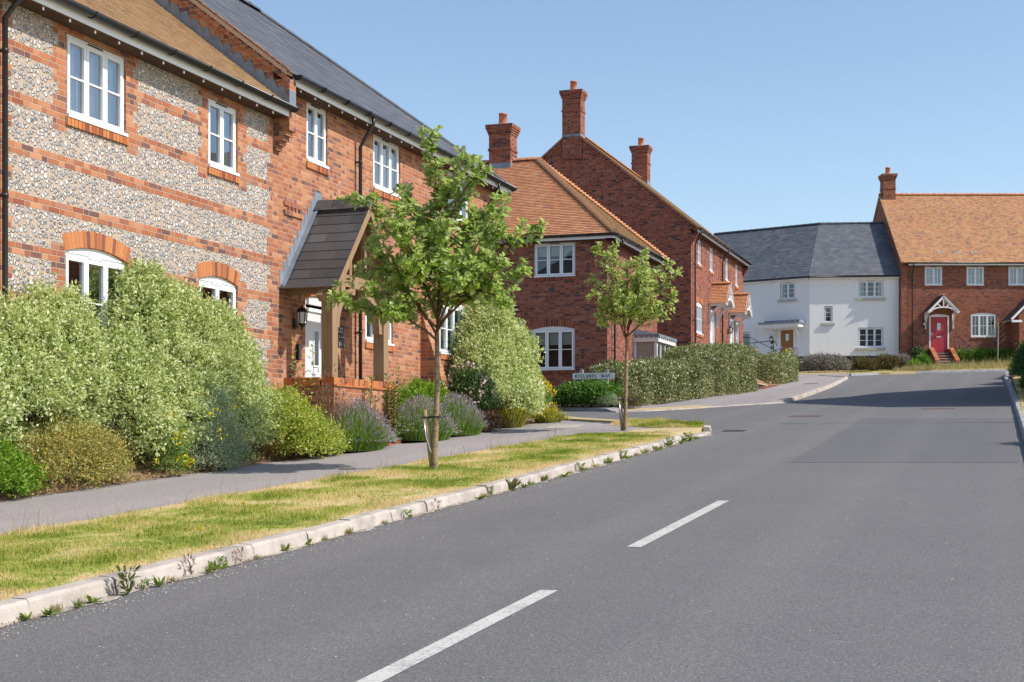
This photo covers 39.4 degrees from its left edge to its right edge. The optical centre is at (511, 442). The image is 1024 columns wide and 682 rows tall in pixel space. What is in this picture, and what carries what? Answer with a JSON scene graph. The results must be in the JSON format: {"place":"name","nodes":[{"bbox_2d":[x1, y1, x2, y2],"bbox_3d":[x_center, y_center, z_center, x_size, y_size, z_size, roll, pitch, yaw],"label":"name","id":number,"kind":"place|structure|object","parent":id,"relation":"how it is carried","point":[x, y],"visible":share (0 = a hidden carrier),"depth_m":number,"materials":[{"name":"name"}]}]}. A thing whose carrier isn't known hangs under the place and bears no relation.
{"place":"outdoors","nodes":[
{"label":"outdoors","id":0,"kind":"place"},
{"bbox_2d":[0,421,707,533],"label":"footpath","id":1,"kind":"structure","parent":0,"point":[65,506],"depth_m":18.15,"materials":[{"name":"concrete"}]},
{"bbox_2d":[546,424,585,427],"bbox_3d":[1.147,-0.351,31.060,0.756,0.104,1.636,0,0,10],"label":"service cover","id":2,"kind":"object","parent":1,"relation":"in","point":[567,426],"visible":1,"depth_m":31.04,"materials":[{"name":"white concrete"}]},
{"bbox_2d":[563,417,618,422],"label":"tactile paving","id":3,"kind":"structure","parent":1,"relation":"on","point":[590,419],"depth_m":35.36,"materials":[{"name":"beige concrete"}]},
{"bbox_2d":[628,428,702,434],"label":"tactile paving","id":4,"kind":"structure","parent":1,"relation":"on","point":[686,430],"depth_m":28.62,"materials":[{"name":"beige concrete"}]},
{"bbox_2d":[0,371,1023,681],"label":"road","id":5,"kind":"structure","parent":0,"point":[782,567],"depth_m":9.58,"materials":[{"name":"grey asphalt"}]},
{"bbox_2d":[115,564,140,593],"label":"kerb weed","id":6,"kind":"object","parent":5,"relation":"on","point":[132,583],"visible":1,"depth_m":9.43,"materials":[{"name":"green plant"}]},
{"bbox_2d":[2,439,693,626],"bbox_3d":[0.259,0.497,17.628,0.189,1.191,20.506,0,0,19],"label":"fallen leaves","id":7,"kind":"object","parent":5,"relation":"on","point":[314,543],"visible":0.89,"depth_m":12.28,"materials":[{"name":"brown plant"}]},
{"bbox_2d":[0,425,710,624],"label":"kerb","id":8,"kind":"structure","parent":5,"relation":"on","point":[36,602],"depth_m":11.40,"materials":[{"name":"concrete"}]},
{"bbox_2d":[0,434,711,627],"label":"gravel","id":9,"kind":"structure","parent":5,"relation":"on","point":[186,577],"depth_m":10.86,"materials":[{"name":"grey gravel"}]},
{"bbox_2d":[0,435,711,638],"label":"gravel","id":10,"kind":"structure","parent":5,"relation":"on","point":[274,558],"depth_m":10.64,"materials":[{"name":"grey gravel"}]},
{"bbox_2d":[356,590,557,681],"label":"road marking","id":11,"kind":"object","parent":5,"relation":"on","point":[400,665],"visible":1,"depth_m":7.67,"materials":[{"name":"paint"}]},
{"bbox_2d":[505,477,521,489],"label":"kerb weed","id":12,"kind":"object","parent":5,"relation":"on","point":[512,485],"visible":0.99,"depth_m":16.95,"materials":[{"name":"green plant"}]},
{"bbox_2d":[627,501,727,546],"bbox_3d":[1.613,0.730,13.339,0.120,0.221,3.920,0,0,19],"label":"road marking","id":13,"kind":"object","parent":5,"relation":"on","point":[669,528],"visible":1,"depth_m":12.96,"materials":[{"name":"paint"}]},
{"bbox_2d":[614,402,786,411],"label":"kerb","id":14,"kind":"structure","parent":5,"relation":"on","point":[707,407],"depth_m":42.65,"materials":[{"name":"concrete"}]},
{"bbox_2d":[782,375,847,402],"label":"kerb","id":15,"kind":"structure","parent":5,"relation":"on","point":[811,392],"depth_m":53.50,"materials":[{"name":"concrete"}]},
{"bbox_2d":[787,418,1018,462],"bbox_3d":[7.775,-0.137,26.864,3.434,0.876,14.203,0,0,18],"label":"road patch","id":16,"kind":"object","parent":5,"relation":"on","point":[910,440],"visible":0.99,"depth_m":24.57,"materials":[{"name":"grey asphalt"}]},
{"bbox_2d":[1003,371,1023,439],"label":"kerb","id":17,"kind":"structure","parent":5,"relation":"on","point":[1015,402],"depth_m":38.79,"materials":[{"name":"grey concrete"}]},
{"bbox_2d":[247,0,1023,234],"label":"sky","id":18,"kind":"structure","parent":0,"point":[753,114],"materials":[{"name":"blue"}]},
{"bbox_2d":[556,370,1006,411],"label":"pavement","id":19,"kind":"structure","parent":0,"point":[778,393],"depth_m":48.15,"materials":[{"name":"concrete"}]},
{"bbox_2d":[627,405,711,410],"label":"tactile paving","id":20,"kind":"structure","parent":19,"relation":"on","point":[663,408],"depth_m":42.18,"materials":[{"name":"beige concrete"}]},
{"bbox_2d":[891,364,934,371],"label":"tall grass","id":21,"kind":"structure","parent":0,"point":[925,368],"depth_m":77.20,"materials":[{"name":"plant"}]},
{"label":"ground","id":22,"kind":"structure","parent":0,"visible":0},
{"bbox_2d":[0,0,298,459],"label":"flint house","id":23,"kind":"structure","parent":22,"relation":"on","point":[130,129],"depth_m":19.36,"materials":[{"name":"grey stone"}]},
{"bbox_2d":[62,231,130,337],"bbox_3d":[-5.438,-1.904,18.646,0.145,1.652,1.496,0,0,19],"label":"window","id":24,"kind":"structure","parent":23,"relation":"in","point":[80,246],"depth_m":18.62,"materials":[{"name":"white plastic"}]},
{"bbox_2d":[65,34,128,145],"bbox_3d":[-5.475,-4.594,18.653,0.220,1.192,1.346,0,0,19],"label":"window","id":25,"kind":"structure","parent":23,"relation":"in","point":[91,94],"depth_m":18.77,"materials":[{"name":"white plastic"}]},
{"bbox_2d":[196,261,239,313],"bbox_3d":[-4.449,-1.894,21.525,0.145,1.632,1.276,0,0,19],"label":"window","id":26,"kind":"structure","parent":23,"relation":"in","point":[228,279],"depth_m":21.53,"materials":[{"name":"white plastic"}]},
{"bbox_2d":[207,98,240,183],"bbox_3d":[-4.444,-4.569,21.662,0.222,1.162,0.926,0,0,19],"label":"window","id":27,"kind":"structure","parent":23,"relation":"in","point":[225,135],"depth_m":21.68,"materials":[{"name":"white plastic"}]},
{"bbox_2d":[0,420,541,500],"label":"garden bed","id":28,"kind":"object","parent":22,"relation":"on","point":[142,469],"visible":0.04,"depth_m":18.97,"materials":[{"name":"soil"}]},
{"bbox_2d":[0,429,49,498],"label":"shrub","id":29,"kind":"object","parent":28,"relation":"on","point":[17,470],"visible":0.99,"depth_m":15.62,"materials":[{"name":"green plant"}]},
{"bbox_2d":[0,268,120,463],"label":"variegated shrub","id":30,"kind":"object","parent":28,"relation":"on","point":[54,352],"visible":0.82,"depth_m":16.58,"materials":[{"name":"green plant"}]},
{"bbox_2d":[6,407,144,491],"bbox_3d":[-5.284,0.097,17.003,1.169,1.063,2.546,0,0,19],"label":"shrub","id":31,"kind":"object","parent":28,"relation":"on","point":[106,452],"visible":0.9,"depth_m":16.80,"materials":[{"name":"yellow plant"}]},
{"bbox_2d":[148,412,197,476],"bbox_3d":[-4.449,0.054,18.781,0.723,0.916,0.768,0,0,19],"label":"groundsel","id":32,"kind":"object","parent":28,"relation":"on","point":[176,458],"visible":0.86,"depth_m":18.74,"materials":[{"name":"green plant"}]},
{"bbox_2d":[86,256,291,467],"bbox_3d":[-4.702,-1.026,19.972,1.882,3.028,4.710,0,0,19],"label":"variegated shrub","id":33,"kind":"object","parent":28,"relation":"on","point":[181,345],"visible":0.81,"depth_m":19.18,"materials":[{"name":"green plant"}]},
{"bbox_2d":[184,379,255,471],"bbox_3d":[-4.060,-0.214,19.831,0.970,1.345,1.619,0,0,19],"label":"santolina","id":34,"kind":"object","parent":28,"relation":"on","point":[232,448],"visible":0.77,"depth_m":19.64,"materials":[{"name":"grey plant"}]},
{"bbox_2d":[0,420,532,498],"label":"fallen leaves","id":35,"kind":"object","parent":28,"relation":"on","point":[145,475],"visible":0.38,"depth_m":18.17,"materials":[{"name":"brown plant"}]},
{"bbox_2d":[289,341,316,407],"bbox_3d":[-3.323,-0.743,22.630,0.496,1.728,0.298,0,0,19],"label":"buddleia","id":36,"kind":"object","parent":28,"relation":"on","point":[297,370],"visible":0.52,"depth_m":22.62,"materials":[{"name":"green plant"}]},
{"bbox_2d":[254,380,353,458],"bbox_3d":[-3.259,-0.321,22.078,1.372,1.239,2.471,0,0,19],"label":"euonymus","id":37,"kind":"object","parent":28,"relation":"on","point":[308,429],"visible":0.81,"depth_m":21.61,"materials":[{"name":"green plant"}]},
{"bbox_2d":[310,363,350,421],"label":"dry stalks","id":38,"kind":"object","parent":28,"relation":"on","point":[324,405],"visible":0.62,"depth_m":23.03,"materials":[{"name":"brown plant"}]},
{"bbox_2d":[325,396,401,451],"bbox_3d":[-2.641,-0.319,23.728,1.368,0.941,2.598,0,0,19],"label":"lavender","id":39,"kind":"object","parent":28,"relation":"on","point":[369,434],"visible":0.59,"depth_m":23.41,"materials":[{"name":"green plant"}]},
{"bbox_2d":[362,380,379,420],"bbox_3d":[-2.418,-0.486,24.043,0.417,1.127,0.529,0,0,-4],"label":"willowherb","id":40,"kind":"object","parent":28,"relation":"on","point":[370,401],"visible":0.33,"depth_m":24.17,"materials":[{"name":"green plant"}]},
{"bbox_2d":[369,366,413,442],"bbox_3d":[-2.093,-0.656,25.101,0.926,1.348,0.606,0,0,19],"label":"willowherb","id":41,"kind":"object","parent":28,"relation":"on","point":[393,415],"visible":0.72,"depth_m":25.03,"materials":[{"name":"green plant"}]},
{"bbox_2d":[397,375,452,412],"bbox_3d":[-1.816,-0.791,28.042,1.220,1.084,2.255,0,0,19],"label":"green bush","id":42,"kind":"object","parent":28,"relation":"on","point":[420,386],"visible":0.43,"depth_m":27.70,"materials":[{"name":"green plant"}]},
{"bbox_2d":[397,393,462,440],"bbox_3d":[-1.659,-0.471,26.529,1.350,0.895,2.341,0,0,19],"label":"lavender","id":43,"kind":"object","parent":28,"relation":"on","point":[413,428],"visible":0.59,"depth_m":26.07,"materials":[{"name":"green plant"}]},
{"bbox_2d":[439,391,490,435],"bbox_3d":[-1.116,-0.574,28.160,1.231,0.888,2.264,0,0,19],"label":"lavender","id":44,"kind":"object","parent":28,"relation":"on","point":[468,419],"visible":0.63,"depth_m":27.89,"materials":[{"name":"green plant"}]},
{"bbox_2d":[444,361,503,410],"bbox_3d":[-0.825,-0.954,29.575,1.293,1.505,1.808,0,0,19],"label":"rose bush","id":45,"kind":"object","parent":28,"relation":"on","point":[467,378],"visible":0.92,"depth_m":29.16,"materials":[{"name":"green plant"}]},
{"bbox_2d":[480,407,505,431],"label":"purple plant","id":46,"kind":"object","parent":28,"relation":"on","point":[493,418],"visible":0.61,"depth_m":29.34,"materials":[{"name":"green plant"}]},
{"bbox_2d":[447,297,549,416],"bbox_3d":[-0.288,-1.819,31.476,2.124,3.167,3.935,0,0,19],"label":"variegated shrub","id":47,"kind":"object","parent":28,"relation":"on","point":[504,346],"visible":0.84,"depth_m":30.69,"materials":[{"name":"green plant"}]},
{"bbox_2d":[492,400,533,427],"bbox_3d":[-0.004,-0.685,31.084,1.014,0.739,1.438,0,0,19],"label":"coreopsis","id":48,"kind":"object","parent":28,"relation":"on","point":[516,418],"visible":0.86,"depth_m":30.79,"materials":[{"name":"yellow plant"}]},
{"bbox_2d":[531,375,556,414],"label":"ragwort","id":49,"kind":"object","parent":28,"relation":"on","point":[548,393],"visible":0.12,"depth_m":34.92,"materials":[{"name":"yellow plant"}]},
{"bbox_2d":[528,401,569,422],"bbox_3d":[0.827,-0.722,33.236,1.110,0.528,1.610,0,0,19],"label":"coreopsis","id":50,"kind":"object","parent":28,"relation":"on","point":[554,414],"visible":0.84,"depth_m":32.94,"materials":[{"name":"yellow plant"}]},
{"bbox_2d":[153,0,516,453],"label":"brick house","id":51,"kind":"structure","parent":22,"relation":"on","point":[343,131],"depth_m":24.66,"materials":[{"name":"red brick"}]},
{"bbox_2d":[305,294,320,376],"bbox_3d":[-3.381,-1.515,24.685,0.116,2.430,1.139,0,0,19],"label":"door","id":52,"kind":"structure","parent":51,"relation":"in","point":[313,326],"depth_m":24.57,"materials":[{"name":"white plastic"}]},
{"bbox_2d":[306,101,329,175],"bbox_3d":[-3.426,-5.239,24.627,0.222,1.162,0.856,0,0,19],"label":"window","id":53,"kind":"structure","parent":51,"relation":"in","point":[317,161],"depth_m":24.63,"materials":[{"name":"white plastic"}]},
{"bbox_2d":[365,315,394,351],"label":"window","id":54,"kind":"structure","parent":51,"relation":"in","point":[368,327],"depth_m":26.86,"materials":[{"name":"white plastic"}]},
{"bbox_2d":[373,134,400,200],"bbox_3d":[-2.464,-5.239,27.420,0.220,1.162,1.326,0,0,19],"label":"window","id":55,"kind":"structure","parent":51,"relation":"in","point":[383,149],"depth_m":27.51,"materials":[{"name":"white plastic"}]},
{"bbox_2d":[440,303,467,360],"bbox_3d":[-1.305,-2.516,30.803,0.220,1.537,1.863,0,0,19],"label":"window","id":56,"kind":"structure","parent":51,"relation":"in","point":[446,331],"depth_m":30.57,"materials":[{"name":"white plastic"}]},
{"bbox_2d":[447,171,466,227],"bbox_3d":[-1.232,-5.239,31.016,0.220,1.162,1.346,0,0,19],"label":"window","id":57,"kind":"structure","parent":51,"relation":"in","point":[449,173],"depth_m":31.17,"materials":[{"name":"white plastic"}]},
{"bbox_2d":[0,430,682,600],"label":"lawn","id":58,"kind":"structure","parent":22,"relation":"on","point":[353,501],"depth_m":13.26,"materials":[{"name":"green plant"}]},
{"bbox_2d":[11,425,585,534],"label":"tall grass","id":59,"kind":"structure","parent":58,"relation":"on","point":[490,443],"depth_m":15.78,"materials":[{"name":"plant"}]},
{"bbox_2d":[422,410,444,468],"bbox_3d":[-1.059,-0.030,19.314,0.323,0.828,0.115,0,0,13],"label":"tree stake","id":60,"kind":"object","parent":58,"relation":"on","point":[426,417],"visible":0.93,"depth_m":19.31,"materials":[{"name":"brown wood"}]},
{"bbox_2d":[325,125,549,468],"bbox_3d":[-1.146,-1.928,19.198,2.644,4.795,2.134,0,0,-36],"label":"whitebeam tree","id":61,"kind":"object","parent":58,"relation":"on","point":[461,275],"visible":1,"depth_m":19.16,"materials":[{"name":"green plant"}]},
{"bbox_2d":[584,240,683,430],"bbox_3d":[2.436,-2.109,28.705,1.969,3.969,1.881,0,0,0],"label":"whitebeam tree","id":62,"kind":"object","parent":58,"relation":"on","point":[633,300],"visible":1,"depth_m":28.61,"materials":[{"name":"green plant"}]},
{"bbox_2d":[480,113,676,404],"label":"brick house","id":63,"kind":"structure","parent":22,"relation":"on","point":[555,308],"depth_m":45.46,"materials":[{"name":"red brick"}]},
{"bbox_2d":[530,319,575,373],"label":"window","id":64,"kind":"structure","parent":63,"relation":"in","point":[555,327],"depth_m":45.19,"materials":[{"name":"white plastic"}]},
{"bbox_2d":[533,242,575,280],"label":"window","id":65,"kind":"structure","parent":63,"relation":"in","point":[550,249],"depth_m":45.24,"materials":[{"name":"white plastic"}]},
{"bbox_2d":[633,329,676,393],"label":"bay window","id":66,"kind":"structure","parent":63,"relation":"in","point":[645,343],"depth_m":47.74,"materials":[{"name":"white paint"}]},
{"bbox_2d":[526,382,760,410],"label":"garden bed","id":67,"kind":"object","parent":22,"relation":"on","point":[716,393],"visible":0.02,"depth_m":46.12,"materials":[{"name":"soil"}]},
{"bbox_2d":[551,376,629,407],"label":"green bush","id":68,"kind":"object","parent":67,"relation":"on","point":[582,392],"visible":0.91,"depth_m":42.22,"materials":[{"name":"green plant"}]},
{"bbox_2d":[572,369,614,405],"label":"street name sign","id":69,"kind":"object","parent":67,"relation":"on","point":[606,376],"visible":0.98,"depth_m":43.26,"materials":[{"name":"white metal"}]},
{"bbox_2d":[593,391,618,406],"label":"box ball","id":70,"kind":"object","parent":67,"relation":"on","point":[613,401],"visible":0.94,"depth_m":41.71,"materials":[{"name":"green plant"}]},
{"bbox_2d":[612,392,643,408],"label":"heather","id":71,"kind":"object","parent":67,"relation":"on","point":[636,402],"visible":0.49,"depth_m":42.02,"materials":[{"name":"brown plant"}]},
{"bbox_2d":[588,354,710,405],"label":"hedge","id":72,"kind":"object","parent":67,"relation":"on","point":[661,368],"visible":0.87,"depth_m":45.27,"materials":[{"name":"green plant"}]},
{"bbox_2d":[661,338,759,396],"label":"hedge","id":73,"kind":"object","parent":67,"relation":"on","point":[726,354],"visible":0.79,"depth_m":50.74,"materials":[{"name":"green plant"}]},
{"bbox_2d":[541,81,752,378],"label":"brick house","id":74,"kind":"structure","parent":22,"relation":"on","point":[712,305],"depth_m":59.62,"materials":[{"name":"red brick"}]},
{"bbox_2d":[697,240,701,268],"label":"window","id":75,"kind":"structure","parent":74,"relation":"in","point":[699,265],"depth_m":59.76,"materials":[{"name":"white plastic"}]},
{"bbox_2d":[696,297,703,337],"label":"window","id":76,"kind":"structure","parent":74,"relation":"in","point":[699,302],"depth_m":59.89,"materials":[{"name":"white plastic"}]},
{"bbox_2d":[710,310,713,345],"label":"door","id":77,"kind":"structure","parent":74,"relation":"in","point":[712,321],"depth_m":62.75,"materials":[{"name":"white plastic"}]},
{"bbox_2d":[613,424,703,430],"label":"lawn","id":78,"kind":"structure","parent":22,"relation":"on","point":[663,427],"depth_m":29.75,"materials":[{"name":"green plant"}]},
{"bbox_2d":[618,396,632,430],"bbox_3d":[2.284,-0.578,28.810,0.322,0.725,0.114,0,0,18],"label":"tree stake","id":79,"kind":"object","parent":78,"relation":"on","point":[620,399],"visible":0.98,"depth_m":28.81,"materials":[{"name":"brown wood"}]},
{"bbox_2d":[611,416,706,426],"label":"grass","id":80,"kind":"structure","parent":78,"relation":"on","point":[653,422],"depth_m":30.94,"materials":[{"name":"green plant"}]},
{"bbox_2d":[718,365,798,385],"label":"garden bed","id":81,"kind":"object","parent":22,"relation":"on","point":[760,381],"visible":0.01,"depth_m":62.55,"materials":[{"name":"soil"}]},
{"bbox_2d":[753,350,800,383],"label":"hedge","id":82,"kind":"object","parent":81,"relation":"on","point":[786,363],"visible":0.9,"depth_m":62.72,"materials":[{"name":"green plant"}]},
{"bbox_2d":[714,222,899,371],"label":"rendered house","id":83,"kind":"structure","parent":22,"relation":"on","point":[825,287],"depth_m":82.65,"materials":[{"name":"white paint"}]},
{"bbox_2d":[779,329,794,353],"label":"door","id":84,"kind":"structure","parent":83,"relation":"in","point":[786,336],"depth_m":82.90,"materials":[{"name":"brown wood"}]},
{"bbox_2d":[778,282,796,301],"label":"window","id":85,"kind":"structure","parent":83,"relation":"in","point":[783,299],"depth_m":82.88,"materials":[{"name":"white plastic"}]},
{"bbox_2d":[822,306,834,324],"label":"window","id":86,"kind":"structure","parent":83,"relation":"in","point":[825,322],"depth_m":81.94,"materials":[{"name":"white plastic"}]},
{"bbox_2d":[856,281,885,299],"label":"window","id":87,"kind":"structure","parent":83,"relation":"in","point":[861,291],"depth_m":81.76,"materials":[{"name":"white plastic"}]},
{"bbox_2d":[856,328,885,349],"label":"window","id":88,"kind":"structure","parent":83,"relation":"in","point":[866,347],"depth_m":81.74,"materials":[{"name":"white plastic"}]},
{"bbox_2d":[798,369,914,374],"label":"lawn","id":89,"kind":"structure","parent":22,"relation":"on","point":[890,372],"depth_m":76.80,"materials":[{"name":"green plant"}]},
{"bbox_2d":[798,351,853,371],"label":"sage bush","id":90,"kind":"object","parent":89,"relation":"on","point":[818,361],"visible":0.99,"depth_m":78.72,"materials":[{"name":"grey plant"}]},
{"bbox_2d":[848,355,883,370],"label":"shrub","id":91,"kind":"object","parent":89,"relation":"on","point":[861,363],"visible":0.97,"depth_m":79.10,"materials":[{"name":"brown plant"}]},
{"bbox_2d":[872,350,906,369],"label":"shrub","id":92,"kind":"object","parent":89,"relation":"on","point":[887,361],"visible":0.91,"depth_m":79.23,"materials":[{"name":"brown plant"}]},
{"bbox_2d":[892,351,911,366],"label":"shrub","id":93,"kind":"object","parent":89,"relation":"on","point":[906,357],"visible":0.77,"depth_m":79.39,"materials":[{"name":"grey plant"}]},
{"bbox_2d":[850,369,1007,375],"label":"kerb","id":94,"kind":"structure","parent":22,"relation":"on","point":[951,371],"depth_m":76.91,"materials":[{"name":"grey concrete"}]},
{"bbox_2d":[873,167,1023,365],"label":"brick house","id":95,"kind":"structure","parent":22,"relation":"on","point":[959,257],"depth_m":81.25,"materials":[{"name":"red brick"}]},
{"bbox_2d":[924,267,942,286],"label":"window","id":96,"kind":"structure","parent":95,"relation":"in","point":[933,275],"depth_m":81.24,"materials":[{"name":"white plastic"}]},
{"bbox_2d":[929,314,948,351],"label":"door","id":97,"kind":"structure","parent":95,"relation":"in","point":[938,323],"depth_m":81.24,"materials":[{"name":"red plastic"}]},
{"bbox_2d":[966,267,984,286],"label":"window","id":98,"kind":"structure","parent":95,"relation":"in","point":[974,275],"depth_m":81.26,"materials":[{"name":"white plastic"}]},
{"bbox_2d":[970,309,996,338],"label":"window","id":99,"kind":"structure","parent":95,"relation":"in","point":[978,312],"depth_m":81.22,"materials":[{"name":"white plastic"}]},
{"bbox_2d":[1008,267,1023,286],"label":"window","id":100,"kind":"structure","parent":95,"relation":"in","point":[1015,274],"depth_m":81.36,"materials":[{"name":"white plastic"}]},
{"bbox_2d":[895,355,1011,371],"bbox_3d":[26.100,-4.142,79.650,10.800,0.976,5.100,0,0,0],"label":"rough grass bank","id":101,"kind":"structure","parent":22,"relation":"on","point":[964,369],"depth_m":77.21,"materials":[{"name":"green plant"}]},
{"bbox_2d":[909,345,927,359],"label":"shrub","id":102,"kind":"object","parent":101,"relation":"on","point":[916,350],"visible":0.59,"depth_m":80.63,"materials":[{"name":"green plant"}]},
{"bbox_2d":[912,352,932,366],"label":"shrub","id":103,"kind":"object","parent":101,"relation":"on","point":[922,357],"visible":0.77,"depth_m":78.94,"materials":[{"name":"green plant"}]},
{"bbox_2d":[948,346,1013,361],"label":"shrub","id":104,"kind":"object","parent":101,"relation":"on","point":[984,354],"visible":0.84,"depth_m":80.30,"materials":[{"name":"green plant"}]},
{"bbox_2d":[1012,375,1023,414],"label":"lawn","id":105,"kind":"structure","parent":22,"relation":"on","point":[1019,393],"depth_m":44.63,"materials":[{"name":"green plant"}]},
{"bbox_2d":[1009,340,1023,376],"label":"roadside shrub","id":106,"kind":"object","parent":105,"relation":"on","point":[1018,361],"visible":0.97,"depth_m":52.16,"materials":[{"name":"green plant"}]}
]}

